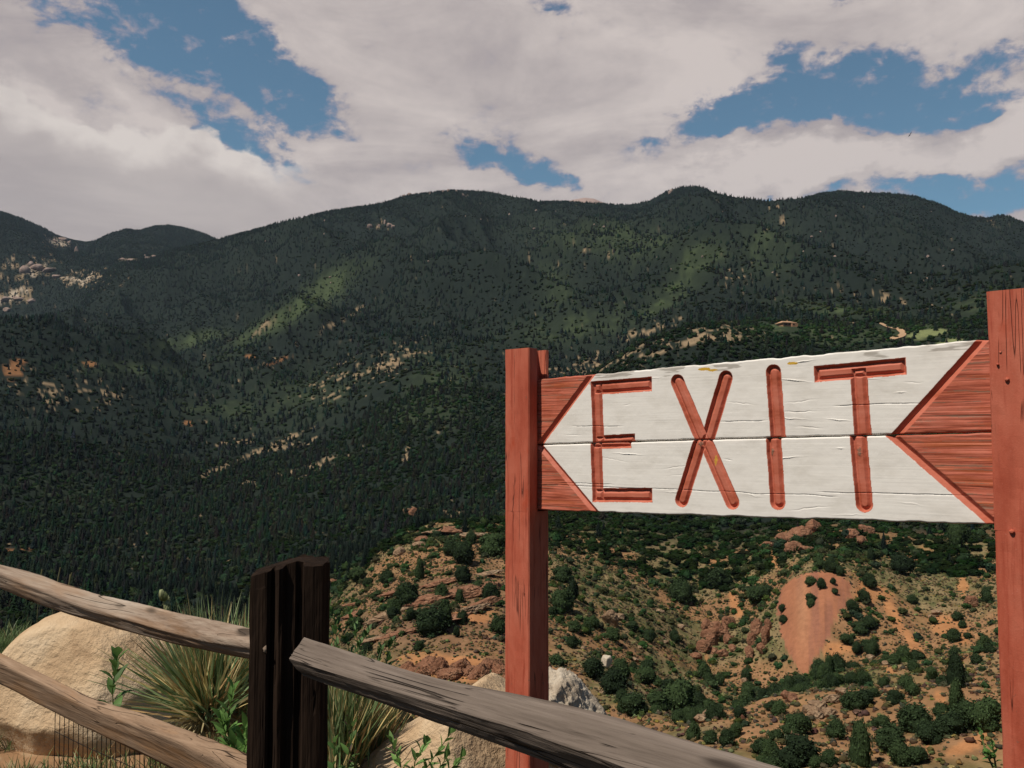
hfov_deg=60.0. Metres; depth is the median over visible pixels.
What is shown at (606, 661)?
rock
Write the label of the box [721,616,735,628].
rock outcrop
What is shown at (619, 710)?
juniper tree
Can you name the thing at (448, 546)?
juniper tree
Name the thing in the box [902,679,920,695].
juniper tree
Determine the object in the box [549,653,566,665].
juniper tree
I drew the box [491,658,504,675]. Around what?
cliff rock
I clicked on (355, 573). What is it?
juniper tree
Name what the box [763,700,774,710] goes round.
juniper tree
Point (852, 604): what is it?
juniper tree
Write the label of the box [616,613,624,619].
rock outcrop
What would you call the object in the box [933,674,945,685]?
juniper tree
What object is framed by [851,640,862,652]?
juniper tree
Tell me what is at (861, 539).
rock outcrop
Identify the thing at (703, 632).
rock outcrop
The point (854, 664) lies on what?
juniper tree
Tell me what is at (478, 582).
juniper tree
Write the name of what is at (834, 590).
juniper tree
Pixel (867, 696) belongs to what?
juniper tree
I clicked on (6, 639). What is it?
grass
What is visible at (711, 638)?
rock outcrop
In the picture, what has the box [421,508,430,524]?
pine tree
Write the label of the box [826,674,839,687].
juniper tree
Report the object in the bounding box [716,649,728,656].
rock outcrop
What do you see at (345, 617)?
rock ledge
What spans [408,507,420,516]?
rock outcrop
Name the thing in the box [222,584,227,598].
pine tree
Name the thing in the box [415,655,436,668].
cliff rock
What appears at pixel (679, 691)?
juniper tree
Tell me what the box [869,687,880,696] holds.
juniper tree
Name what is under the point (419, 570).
juniper tree
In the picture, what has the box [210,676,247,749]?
leafy plant
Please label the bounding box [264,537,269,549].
pine tree
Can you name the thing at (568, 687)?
boulder
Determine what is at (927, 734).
juniper tree
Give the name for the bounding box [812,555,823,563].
juniper tree
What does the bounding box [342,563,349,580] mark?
pine tree
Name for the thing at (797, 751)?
juniper tree
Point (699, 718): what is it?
rock
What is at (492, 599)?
rock ledge
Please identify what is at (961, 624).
juniper tree
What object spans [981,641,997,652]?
juniper tree
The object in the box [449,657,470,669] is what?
cliff rock
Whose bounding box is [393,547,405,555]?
rock outcrop
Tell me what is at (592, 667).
juniper tree
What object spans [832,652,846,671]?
juniper tree
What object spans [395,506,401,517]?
pine tree
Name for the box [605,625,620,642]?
juniper tree
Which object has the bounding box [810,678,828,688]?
juniper tree
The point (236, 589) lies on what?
pine tree
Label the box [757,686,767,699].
juniper tree
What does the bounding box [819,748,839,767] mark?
juniper tree
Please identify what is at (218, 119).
sky
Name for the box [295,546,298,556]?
pine tree
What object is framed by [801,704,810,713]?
rock outcrop
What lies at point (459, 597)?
juniper tree
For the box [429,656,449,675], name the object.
cliff rock
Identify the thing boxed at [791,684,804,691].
juniper tree
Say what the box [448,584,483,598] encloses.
rock ledge
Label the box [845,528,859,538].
rock outcrop
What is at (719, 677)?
juniper tree
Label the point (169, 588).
pine tree
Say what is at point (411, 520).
pine tree
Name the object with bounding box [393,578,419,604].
juniper tree
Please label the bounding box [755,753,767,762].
juniper tree
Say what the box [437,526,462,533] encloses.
rock outcrop
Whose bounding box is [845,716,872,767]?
juniper tree
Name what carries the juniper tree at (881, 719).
on the terrain at (804, 635)
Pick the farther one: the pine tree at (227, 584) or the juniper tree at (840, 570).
the pine tree at (227, 584)
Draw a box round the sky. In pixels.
[0,0,1023,240]
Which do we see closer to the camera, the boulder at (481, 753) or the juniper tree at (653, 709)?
the boulder at (481, 753)
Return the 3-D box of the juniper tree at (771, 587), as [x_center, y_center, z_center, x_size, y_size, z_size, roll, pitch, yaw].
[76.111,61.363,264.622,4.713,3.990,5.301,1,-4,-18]
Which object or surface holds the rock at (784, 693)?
on the terrain at (804, 635)
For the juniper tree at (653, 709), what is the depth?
117.99 m
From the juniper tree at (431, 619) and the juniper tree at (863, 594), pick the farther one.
the juniper tree at (863, 594)
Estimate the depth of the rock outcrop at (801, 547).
290.17 m
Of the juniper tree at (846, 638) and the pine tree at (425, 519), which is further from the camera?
the pine tree at (425, 519)
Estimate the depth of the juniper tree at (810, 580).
233.53 m
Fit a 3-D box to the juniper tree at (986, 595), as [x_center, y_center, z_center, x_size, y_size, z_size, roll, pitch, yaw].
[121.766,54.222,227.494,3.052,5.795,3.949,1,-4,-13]
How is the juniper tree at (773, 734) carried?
on the terrain at (804, 635)
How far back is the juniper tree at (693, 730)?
85.53 m
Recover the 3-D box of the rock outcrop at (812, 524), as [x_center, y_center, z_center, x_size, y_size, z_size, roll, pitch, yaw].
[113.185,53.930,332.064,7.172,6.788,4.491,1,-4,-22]
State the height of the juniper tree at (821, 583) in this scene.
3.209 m
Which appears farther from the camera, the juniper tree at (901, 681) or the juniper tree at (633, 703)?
the juniper tree at (633, 703)
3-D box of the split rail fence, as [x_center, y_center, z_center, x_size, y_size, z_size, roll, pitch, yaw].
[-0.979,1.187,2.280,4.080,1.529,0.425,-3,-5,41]
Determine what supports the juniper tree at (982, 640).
on the terrain at (804, 635)
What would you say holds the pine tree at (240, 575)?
on the terrain at (804, 635)
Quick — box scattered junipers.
[0,309,998,748]
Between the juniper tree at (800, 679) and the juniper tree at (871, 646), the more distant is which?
the juniper tree at (871, 646)
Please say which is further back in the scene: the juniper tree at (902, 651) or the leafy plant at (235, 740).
the juniper tree at (902, 651)
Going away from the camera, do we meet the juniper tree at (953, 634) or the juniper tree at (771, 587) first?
the juniper tree at (953, 634)
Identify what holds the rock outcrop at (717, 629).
on the terrain at (804, 635)
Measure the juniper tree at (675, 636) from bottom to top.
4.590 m
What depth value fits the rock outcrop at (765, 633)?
223.44 m
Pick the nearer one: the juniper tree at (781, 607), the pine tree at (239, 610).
the juniper tree at (781, 607)
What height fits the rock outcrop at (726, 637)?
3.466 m
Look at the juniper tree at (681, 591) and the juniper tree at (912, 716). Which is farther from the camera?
the juniper tree at (681, 591)
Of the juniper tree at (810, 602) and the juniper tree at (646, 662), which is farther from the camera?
the juniper tree at (810, 602)
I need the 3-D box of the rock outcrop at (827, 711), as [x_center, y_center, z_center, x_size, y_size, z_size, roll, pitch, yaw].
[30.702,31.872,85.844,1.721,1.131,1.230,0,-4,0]
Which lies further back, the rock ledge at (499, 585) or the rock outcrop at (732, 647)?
the rock outcrop at (732, 647)
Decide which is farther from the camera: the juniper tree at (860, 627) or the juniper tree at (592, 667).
the juniper tree at (860, 627)
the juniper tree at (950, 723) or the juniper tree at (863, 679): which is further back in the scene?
the juniper tree at (863, 679)
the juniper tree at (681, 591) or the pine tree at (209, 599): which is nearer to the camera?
the juniper tree at (681, 591)
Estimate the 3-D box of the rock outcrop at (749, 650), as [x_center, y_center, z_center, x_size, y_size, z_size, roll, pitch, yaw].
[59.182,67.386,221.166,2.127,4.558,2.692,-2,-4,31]
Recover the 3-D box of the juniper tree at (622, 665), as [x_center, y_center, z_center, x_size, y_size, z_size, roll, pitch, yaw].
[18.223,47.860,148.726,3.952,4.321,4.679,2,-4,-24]
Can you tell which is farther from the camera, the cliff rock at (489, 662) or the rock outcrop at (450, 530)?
the rock outcrop at (450, 530)
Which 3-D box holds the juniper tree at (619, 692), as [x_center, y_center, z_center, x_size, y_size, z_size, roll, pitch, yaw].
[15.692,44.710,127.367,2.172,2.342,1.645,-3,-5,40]
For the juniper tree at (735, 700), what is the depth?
116.69 m
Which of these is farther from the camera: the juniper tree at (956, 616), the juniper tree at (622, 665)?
the juniper tree at (956, 616)
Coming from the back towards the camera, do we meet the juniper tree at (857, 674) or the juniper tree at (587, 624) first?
the juniper tree at (587, 624)
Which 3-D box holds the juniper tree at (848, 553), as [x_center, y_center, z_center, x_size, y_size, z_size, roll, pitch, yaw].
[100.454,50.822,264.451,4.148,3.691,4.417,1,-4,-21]
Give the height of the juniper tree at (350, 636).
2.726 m
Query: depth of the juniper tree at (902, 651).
138.54 m
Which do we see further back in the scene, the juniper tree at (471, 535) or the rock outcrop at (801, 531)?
the rock outcrop at (801, 531)
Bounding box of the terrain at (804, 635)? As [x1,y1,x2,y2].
[0,187,1023,767]
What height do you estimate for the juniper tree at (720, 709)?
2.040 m
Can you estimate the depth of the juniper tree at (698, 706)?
145.26 m
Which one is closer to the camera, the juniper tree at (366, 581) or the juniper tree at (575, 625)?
the juniper tree at (575, 625)
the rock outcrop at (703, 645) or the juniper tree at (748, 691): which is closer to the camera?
the juniper tree at (748, 691)
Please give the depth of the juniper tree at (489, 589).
193.49 m
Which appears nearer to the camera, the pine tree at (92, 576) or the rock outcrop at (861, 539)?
the rock outcrop at (861, 539)
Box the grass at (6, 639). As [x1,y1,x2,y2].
[0,614,394,767]
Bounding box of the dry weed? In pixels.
[344,695,360,767]
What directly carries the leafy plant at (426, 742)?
on the terrain at (804, 635)
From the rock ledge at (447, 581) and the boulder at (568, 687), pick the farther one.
the rock ledge at (447, 581)
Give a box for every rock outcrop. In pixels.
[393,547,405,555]
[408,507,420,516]
[412,541,425,546]
[414,536,427,541]
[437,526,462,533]
[459,532,490,537]
[601,609,618,626]
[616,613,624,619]
[690,652,702,659]
[695,639,711,652]
[700,629,708,638]
[701,618,711,629]
[706,632,717,645]
[708,621,730,641]
[709,647,718,653]
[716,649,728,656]
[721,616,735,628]
[723,634,732,643]
[728,644,735,651]
[744,645,753,657]
[746,632,756,645]
[750,617,762,634]
[756,642,766,654]
[759,541,772,546]
[761,625,769,645]
[764,618,771,628]
[774,532,785,539]
[784,525,812,541]
[784,541,802,551]
[798,545,812,549]
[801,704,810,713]
[805,519,820,532]
[806,706,824,719]
[807,700,825,709]
[822,694,840,703]
[822,707,837,717]
[834,687,846,695]
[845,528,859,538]
[856,535,867,543]
[858,524,874,533]
[963,595,978,607]
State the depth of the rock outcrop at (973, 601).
224.69 m
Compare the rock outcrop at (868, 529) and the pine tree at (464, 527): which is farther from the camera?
the rock outcrop at (868, 529)
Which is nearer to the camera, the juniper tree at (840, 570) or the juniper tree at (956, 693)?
the juniper tree at (956, 693)
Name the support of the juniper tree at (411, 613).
on the terrain at (804, 635)
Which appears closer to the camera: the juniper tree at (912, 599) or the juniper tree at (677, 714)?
the juniper tree at (677, 714)
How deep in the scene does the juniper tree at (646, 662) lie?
178.29 m
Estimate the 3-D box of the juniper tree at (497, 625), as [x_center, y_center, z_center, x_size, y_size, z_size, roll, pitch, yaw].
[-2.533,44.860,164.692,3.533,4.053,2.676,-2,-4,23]
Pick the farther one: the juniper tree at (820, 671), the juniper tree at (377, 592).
the juniper tree at (377, 592)
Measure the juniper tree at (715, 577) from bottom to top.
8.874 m
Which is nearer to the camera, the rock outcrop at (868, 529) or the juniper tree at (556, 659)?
the juniper tree at (556, 659)
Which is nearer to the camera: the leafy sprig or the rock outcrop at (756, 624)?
the leafy sprig
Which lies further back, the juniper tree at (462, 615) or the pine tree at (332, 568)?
the pine tree at (332, 568)
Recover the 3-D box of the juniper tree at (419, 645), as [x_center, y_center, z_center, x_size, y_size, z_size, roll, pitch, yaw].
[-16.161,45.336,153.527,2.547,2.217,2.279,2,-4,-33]
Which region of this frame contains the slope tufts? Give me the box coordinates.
[329,521,1002,767]
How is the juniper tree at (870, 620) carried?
on the terrain at (804, 635)
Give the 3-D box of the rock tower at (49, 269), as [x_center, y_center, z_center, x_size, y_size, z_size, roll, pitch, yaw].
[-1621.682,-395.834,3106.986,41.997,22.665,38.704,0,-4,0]
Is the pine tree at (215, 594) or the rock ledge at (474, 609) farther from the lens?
the pine tree at (215, 594)
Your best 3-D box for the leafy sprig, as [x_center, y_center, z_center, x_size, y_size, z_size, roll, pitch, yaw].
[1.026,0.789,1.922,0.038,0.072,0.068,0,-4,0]
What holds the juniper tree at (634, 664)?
on the terrain at (804, 635)
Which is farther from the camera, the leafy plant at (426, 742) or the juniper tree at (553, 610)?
the juniper tree at (553, 610)
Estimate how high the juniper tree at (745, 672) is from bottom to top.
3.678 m
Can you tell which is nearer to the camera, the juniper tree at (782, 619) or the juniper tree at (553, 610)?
the juniper tree at (553, 610)
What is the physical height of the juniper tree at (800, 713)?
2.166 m
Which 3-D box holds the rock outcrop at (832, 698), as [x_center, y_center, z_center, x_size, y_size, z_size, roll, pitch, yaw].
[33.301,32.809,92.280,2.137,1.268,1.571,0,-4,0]
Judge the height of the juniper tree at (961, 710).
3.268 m
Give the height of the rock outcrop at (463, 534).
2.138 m
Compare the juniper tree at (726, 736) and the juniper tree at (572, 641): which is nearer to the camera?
the juniper tree at (726, 736)
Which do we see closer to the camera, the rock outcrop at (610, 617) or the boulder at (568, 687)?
the boulder at (568, 687)
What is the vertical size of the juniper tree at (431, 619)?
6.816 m
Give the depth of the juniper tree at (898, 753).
65.19 m
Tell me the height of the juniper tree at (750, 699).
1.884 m
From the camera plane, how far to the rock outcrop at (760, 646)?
219.66 m
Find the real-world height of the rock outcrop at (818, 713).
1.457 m
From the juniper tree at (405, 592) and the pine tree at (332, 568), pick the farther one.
the pine tree at (332, 568)
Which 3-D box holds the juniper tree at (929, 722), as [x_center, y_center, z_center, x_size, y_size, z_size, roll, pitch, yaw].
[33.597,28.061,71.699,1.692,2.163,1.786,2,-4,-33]
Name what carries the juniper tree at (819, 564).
on the terrain at (804, 635)
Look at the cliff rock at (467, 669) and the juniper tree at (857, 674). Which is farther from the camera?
the cliff rock at (467, 669)
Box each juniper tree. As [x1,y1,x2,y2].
[339,632,354,643]
[345,566,366,583]
[346,617,363,631]
[361,577,373,586]
[361,641,373,654]
[369,588,382,598]
[378,568,395,584]
[385,597,402,611]
[386,606,400,618]
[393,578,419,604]
[405,607,417,620]
[412,640,425,650]
[414,556,424,578]
[414,604,454,635]
[433,581,448,595]
[438,600,453,626]
[442,538,458,554]
[450,538,476,565]
[453,563,471,582]
[453,625,459,636]
[454,588,464,602]
[456,609,468,624]
[465,530,477,543]
[471,579,483,586]
[475,531,505,556]
[481,580,500,597]
[489,616,504,634]
[548,606,560,615]
[549,586,574,612]
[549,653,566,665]
[552,565,572,583]
[566,634,578,648]
[567,577,579,599]
[568,619,581,632]
[581,619,592,635]
[581,654,605,679]
[589,614,599,627]
[599,666,629,694]
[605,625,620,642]
[608,656,631,679]
[615,688,626,699]
[615,702,624,713]
[617,688,649,716]
[625,619,640,632]
[630,661,637,669]
[633,666,657,684]
[638,658,654,669]
[641,628,657,641]
[644,687,673,713]
[649,703,662,713]
[652,675,662,686]
[660,676,674,688]
[661,672,696,710]
[667,576,694,605]
[668,628,681,643]
[670,709,684,724]
[683,706,699,722]
[684,720,701,739]
[694,702,704,708]
[695,691,706,704]
[695,707,705,713]
[696,660,711,676]
[701,565,733,588]
[701,696,715,707]
[702,672,715,681]
[702,728,718,744]
[703,705,720,719]
[712,703,726,718]
[715,671,725,685]
[716,727,735,747]
[728,721,743,737]
[730,698,743,705]
[732,704,746,717]
[739,679,754,692]
[740,666,751,681]
[740,683,755,699]
[744,696,759,705]
[745,584,770,604]
[750,736,765,754]
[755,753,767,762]
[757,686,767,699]
[760,735,780,757]
[762,583,773,591]
[762,753,788,767]
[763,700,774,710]
[767,728,784,739]
[770,697,787,715]
[773,682,781,692]
[773,731,822,767]
[777,711,814,735]
[778,603,784,611]
[778,614,786,623]
[780,684,792,691]
[781,672,793,689]
[791,676,805,686]
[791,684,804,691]
[797,711,811,728]
[800,682,810,690]
[804,575,816,585]
[805,593,817,600]
[806,597,814,607]
[808,754,820,767]
[809,658,824,668]
[809,666,817,676]
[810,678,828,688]
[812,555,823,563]
[813,669,817,680]
[814,559,824,569]
[816,578,826,588]
[816,663,823,679]
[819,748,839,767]
[822,652,834,674]
[824,555,838,573]
[824,717,847,739]
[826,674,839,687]
[829,577,836,584]
[831,588,838,593]
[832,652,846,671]
[832,672,844,684]
[834,565,845,575]
[838,688,866,710]
[839,633,854,644]
[842,670,857,684]
[844,549,856,557]
[845,598,859,610]
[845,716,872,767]
[848,660,860,667]
[849,621,868,635]
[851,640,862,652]
[855,670,870,681]
[856,587,870,601]
[857,673,869,686]
[857,688,874,706]
[860,571,878,588]
[862,614,876,629]
[862,637,879,655]
[866,546,875,560]
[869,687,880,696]
[870,712,890,727]
[870,722,905,751]
[877,654,889,664]
[877,675,889,687]
[883,688,904,704]
[886,652,901,665]
[886,740,913,766]
[889,552,918,575]
[894,643,914,659]
[894,701,933,733]
[896,673,914,685]
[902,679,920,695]
[906,593,918,603]
[906,659,920,672]
[906,744,929,763]
[910,648,926,660]
[913,723,944,744]
[917,718,936,740]
[925,665,939,680]
[930,701,948,715]
[932,707,966,736]
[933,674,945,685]
[942,648,966,689]
[945,523,970,546]
[945,627,961,641]
[948,678,964,707]
[949,644,961,653]
[950,611,963,620]
[950,697,976,731]
[957,620,966,628]
[963,631,972,638]
[965,693,1001,732]
[969,653,982,663]
[975,634,991,646]
[979,586,994,602]
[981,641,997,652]
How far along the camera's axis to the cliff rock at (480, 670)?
125.85 m
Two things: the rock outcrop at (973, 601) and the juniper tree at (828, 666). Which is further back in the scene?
the rock outcrop at (973, 601)
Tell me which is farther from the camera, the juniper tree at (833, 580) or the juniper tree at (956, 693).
the juniper tree at (833, 580)
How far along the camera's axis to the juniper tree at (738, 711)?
91.41 m
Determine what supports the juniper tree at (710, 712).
on the terrain at (804, 635)
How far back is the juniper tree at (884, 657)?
138.57 m
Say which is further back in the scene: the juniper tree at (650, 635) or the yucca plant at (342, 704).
the juniper tree at (650, 635)
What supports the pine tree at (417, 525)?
on the terrain at (804, 635)
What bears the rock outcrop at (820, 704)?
on the terrain at (804, 635)
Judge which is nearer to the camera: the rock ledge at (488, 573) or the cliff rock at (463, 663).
the cliff rock at (463, 663)
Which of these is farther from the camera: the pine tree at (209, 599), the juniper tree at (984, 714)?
the pine tree at (209, 599)
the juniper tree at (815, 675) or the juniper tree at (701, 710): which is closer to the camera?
the juniper tree at (701, 710)
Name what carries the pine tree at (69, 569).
on the terrain at (804, 635)
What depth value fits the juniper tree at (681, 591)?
270.66 m
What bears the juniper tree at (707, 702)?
on the terrain at (804, 635)
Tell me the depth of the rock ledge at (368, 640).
172.93 m
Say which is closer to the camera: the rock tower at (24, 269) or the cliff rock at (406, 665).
the cliff rock at (406, 665)
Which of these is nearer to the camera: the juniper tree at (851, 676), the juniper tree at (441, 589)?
the juniper tree at (851, 676)
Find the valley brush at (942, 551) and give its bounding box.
[0,309,995,632]
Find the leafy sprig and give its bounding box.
[977,727,1001,767]
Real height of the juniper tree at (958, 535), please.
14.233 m
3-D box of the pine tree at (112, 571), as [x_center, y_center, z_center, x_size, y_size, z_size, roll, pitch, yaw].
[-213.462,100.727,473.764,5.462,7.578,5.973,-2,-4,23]
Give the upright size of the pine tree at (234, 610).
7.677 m
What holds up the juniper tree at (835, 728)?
on the terrain at (804, 635)
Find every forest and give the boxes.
[0,185,1023,459]
[0,308,987,635]
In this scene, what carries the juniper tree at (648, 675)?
on the terrain at (804, 635)
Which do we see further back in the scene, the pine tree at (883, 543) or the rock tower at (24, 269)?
the rock tower at (24, 269)
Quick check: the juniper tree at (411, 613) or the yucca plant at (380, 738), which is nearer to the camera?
the yucca plant at (380, 738)
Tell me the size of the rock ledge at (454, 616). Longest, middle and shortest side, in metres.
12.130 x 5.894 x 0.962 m
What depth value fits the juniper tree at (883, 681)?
98.52 m
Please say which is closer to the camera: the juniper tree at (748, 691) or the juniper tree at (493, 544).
the juniper tree at (748, 691)
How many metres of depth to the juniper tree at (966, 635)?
199.00 m
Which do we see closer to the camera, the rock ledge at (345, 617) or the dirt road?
the rock ledge at (345, 617)
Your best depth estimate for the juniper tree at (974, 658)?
119.77 m
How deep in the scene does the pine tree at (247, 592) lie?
374.90 m
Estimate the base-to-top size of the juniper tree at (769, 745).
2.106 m
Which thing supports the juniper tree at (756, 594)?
on the terrain at (804, 635)
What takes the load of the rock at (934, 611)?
on the terrain at (804, 635)
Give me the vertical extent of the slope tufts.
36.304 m
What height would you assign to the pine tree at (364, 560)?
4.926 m
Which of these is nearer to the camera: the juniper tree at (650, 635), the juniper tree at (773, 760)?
the juniper tree at (773, 760)
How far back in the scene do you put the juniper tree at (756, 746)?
72.61 m
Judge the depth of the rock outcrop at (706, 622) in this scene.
248.12 m
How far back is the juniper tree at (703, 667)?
203.82 m
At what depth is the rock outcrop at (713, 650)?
231.95 m
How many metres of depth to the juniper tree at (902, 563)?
262.67 m
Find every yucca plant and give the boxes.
[85,587,248,766]
[136,596,329,746]
[328,644,418,767]
[364,702,409,757]
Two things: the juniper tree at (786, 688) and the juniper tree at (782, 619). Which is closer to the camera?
the juniper tree at (786, 688)
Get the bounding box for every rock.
[399,660,414,669]
[407,666,430,675]
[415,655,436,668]
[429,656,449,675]
[436,667,463,680]
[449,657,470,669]
[462,665,474,676]
[467,662,489,679]
[482,657,496,668]
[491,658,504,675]
[601,655,612,667]
[677,624,684,629]
[694,714,705,722]
[780,690,789,698]
[786,693,797,702]
[866,654,875,659]
[881,660,888,664]
[931,609,941,614]
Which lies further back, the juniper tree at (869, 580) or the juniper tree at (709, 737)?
the juniper tree at (869, 580)
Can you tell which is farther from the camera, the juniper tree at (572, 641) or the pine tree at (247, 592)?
the pine tree at (247, 592)
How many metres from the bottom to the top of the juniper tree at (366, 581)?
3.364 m
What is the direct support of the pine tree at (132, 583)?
on the terrain at (804, 635)
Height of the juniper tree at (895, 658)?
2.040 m
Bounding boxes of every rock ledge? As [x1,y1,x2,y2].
[341,611,358,619]
[342,602,354,606]
[353,635,381,644]
[362,606,409,625]
[374,627,416,639]
[376,590,394,596]
[402,592,455,607]
[419,577,457,587]
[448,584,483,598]
[452,612,470,621]
[455,603,489,613]
[467,596,503,605]
[477,569,503,576]
[484,581,501,588]
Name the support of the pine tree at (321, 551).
on the terrain at (804, 635)
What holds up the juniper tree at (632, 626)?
on the terrain at (804, 635)
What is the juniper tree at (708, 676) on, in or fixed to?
on the terrain at (804, 635)
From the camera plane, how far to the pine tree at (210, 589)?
405.00 m
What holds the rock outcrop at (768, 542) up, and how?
on the terrain at (804, 635)
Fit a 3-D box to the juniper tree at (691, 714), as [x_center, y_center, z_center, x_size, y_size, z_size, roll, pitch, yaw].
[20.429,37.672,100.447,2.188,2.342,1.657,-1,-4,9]
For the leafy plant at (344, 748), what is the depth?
2.95 m
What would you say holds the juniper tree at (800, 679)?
on the terrain at (804, 635)
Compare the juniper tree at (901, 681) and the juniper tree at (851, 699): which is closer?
the juniper tree at (851, 699)
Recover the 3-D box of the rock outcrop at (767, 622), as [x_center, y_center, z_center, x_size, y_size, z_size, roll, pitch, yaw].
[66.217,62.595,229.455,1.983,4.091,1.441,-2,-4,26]
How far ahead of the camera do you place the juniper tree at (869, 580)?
234.54 m
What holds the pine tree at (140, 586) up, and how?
on the terrain at (804, 635)
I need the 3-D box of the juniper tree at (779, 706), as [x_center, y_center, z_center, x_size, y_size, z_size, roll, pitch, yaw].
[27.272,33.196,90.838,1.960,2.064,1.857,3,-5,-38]
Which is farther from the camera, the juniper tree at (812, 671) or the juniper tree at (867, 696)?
the juniper tree at (812, 671)
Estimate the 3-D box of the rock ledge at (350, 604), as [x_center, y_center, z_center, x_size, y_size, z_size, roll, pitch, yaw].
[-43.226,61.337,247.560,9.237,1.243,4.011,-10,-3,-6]
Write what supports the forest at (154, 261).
on the terrain at (804, 635)
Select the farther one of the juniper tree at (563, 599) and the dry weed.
the juniper tree at (563, 599)
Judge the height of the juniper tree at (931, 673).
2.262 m
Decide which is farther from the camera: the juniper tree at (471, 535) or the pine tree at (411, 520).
the pine tree at (411, 520)
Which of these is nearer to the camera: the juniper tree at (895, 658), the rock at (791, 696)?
the rock at (791, 696)
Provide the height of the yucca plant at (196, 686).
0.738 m
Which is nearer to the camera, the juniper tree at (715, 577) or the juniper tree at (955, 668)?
the juniper tree at (955, 668)
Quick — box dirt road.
[880,323,905,338]
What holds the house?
on the terrain at (804, 635)
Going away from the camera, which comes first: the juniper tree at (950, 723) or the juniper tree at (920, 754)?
the juniper tree at (920, 754)
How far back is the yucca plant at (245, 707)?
3.45 m
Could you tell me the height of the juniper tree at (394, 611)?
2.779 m
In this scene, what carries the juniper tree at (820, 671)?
on the terrain at (804, 635)
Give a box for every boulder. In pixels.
[0,612,185,758]
[361,672,559,767]
[549,666,606,767]
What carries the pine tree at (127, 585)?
on the terrain at (804, 635)
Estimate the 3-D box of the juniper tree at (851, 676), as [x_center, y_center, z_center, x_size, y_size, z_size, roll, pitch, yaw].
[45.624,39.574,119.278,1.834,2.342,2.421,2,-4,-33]
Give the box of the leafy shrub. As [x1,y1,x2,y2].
[329,598,395,664]
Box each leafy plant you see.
[99,646,131,706]
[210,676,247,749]
[225,726,247,752]
[328,718,359,767]
[385,727,465,767]
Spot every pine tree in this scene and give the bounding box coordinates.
[65,565,71,579]
[90,570,94,580]
[109,566,114,579]
[123,578,129,591]
[129,578,134,589]
[137,579,142,589]
[149,583,153,599]
[166,583,171,592]
[174,575,178,586]
[185,585,195,599]
[206,592,211,606]
[207,580,213,593]
[211,588,217,601]
[221,577,229,591]
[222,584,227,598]
[231,602,239,620]
[234,583,240,597]
[235,600,241,619]
[236,569,243,581]
[245,585,249,599]
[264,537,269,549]
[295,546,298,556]
[319,546,323,555]
[330,562,335,574]
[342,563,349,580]
[359,553,366,567]
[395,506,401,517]
[408,515,413,524]
[414,515,421,530]
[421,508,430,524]
[460,516,468,531]
[594,521,602,537]
[879,532,892,551]
[926,523,933,536]
[937,523,945,531]
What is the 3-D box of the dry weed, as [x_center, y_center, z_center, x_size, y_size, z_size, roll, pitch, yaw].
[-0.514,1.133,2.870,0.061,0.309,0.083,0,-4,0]
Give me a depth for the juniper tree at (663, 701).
143.25 m
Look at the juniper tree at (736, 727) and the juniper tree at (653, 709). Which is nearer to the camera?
the juniper tree at (736, 727)
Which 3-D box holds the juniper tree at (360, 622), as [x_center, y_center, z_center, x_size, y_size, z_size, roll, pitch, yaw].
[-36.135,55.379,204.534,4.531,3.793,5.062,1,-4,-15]
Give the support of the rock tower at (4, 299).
on the terrain at (804, 635)
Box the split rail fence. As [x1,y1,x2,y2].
[0,554,779,767]
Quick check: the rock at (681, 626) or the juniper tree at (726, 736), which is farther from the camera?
the rock at (681, 626)
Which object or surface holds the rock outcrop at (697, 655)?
on the terrain at (804, 635)
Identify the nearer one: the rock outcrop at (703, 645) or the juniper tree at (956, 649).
the juniper tree at (956, 649)
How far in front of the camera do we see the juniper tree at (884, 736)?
69.50 m
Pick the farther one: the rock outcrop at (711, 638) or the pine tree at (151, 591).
the pine tree at (151, 591)
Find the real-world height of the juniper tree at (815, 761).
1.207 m
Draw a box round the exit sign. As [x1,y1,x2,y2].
[505,288,1023,767]
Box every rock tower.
[0,296,10,301]
[12,296,23,299]
[19,265,29,273]
[30,264,44,269]
[42,268,55,272]
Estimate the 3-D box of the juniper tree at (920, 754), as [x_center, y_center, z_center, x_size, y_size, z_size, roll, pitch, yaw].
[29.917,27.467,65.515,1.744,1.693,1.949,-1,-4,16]
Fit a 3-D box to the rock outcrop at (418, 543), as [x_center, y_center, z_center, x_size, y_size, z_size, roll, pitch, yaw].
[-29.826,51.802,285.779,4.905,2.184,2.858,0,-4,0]
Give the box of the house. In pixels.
[776,320,797,326]
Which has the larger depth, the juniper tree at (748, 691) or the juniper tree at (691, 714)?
the juniper tree at (748, 691)
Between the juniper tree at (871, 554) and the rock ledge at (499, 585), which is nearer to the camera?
the rock ledge at (499, 585)
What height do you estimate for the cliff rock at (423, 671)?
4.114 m
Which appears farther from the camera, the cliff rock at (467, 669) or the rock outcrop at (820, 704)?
the cliff rock at (467, 669)
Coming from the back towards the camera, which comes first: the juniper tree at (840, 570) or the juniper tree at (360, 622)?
the juniper tree at (840, 570)
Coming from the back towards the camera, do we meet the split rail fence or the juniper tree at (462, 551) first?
the juniper tree at (462, 551)
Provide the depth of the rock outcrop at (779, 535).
334.05 m
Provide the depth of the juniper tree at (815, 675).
154.99 m
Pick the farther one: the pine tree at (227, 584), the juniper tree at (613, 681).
the pine tree at (227, 584)
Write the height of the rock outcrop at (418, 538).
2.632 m
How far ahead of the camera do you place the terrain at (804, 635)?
1147.37 m
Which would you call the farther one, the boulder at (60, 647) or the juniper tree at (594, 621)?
the juniper tree at (594, 621)

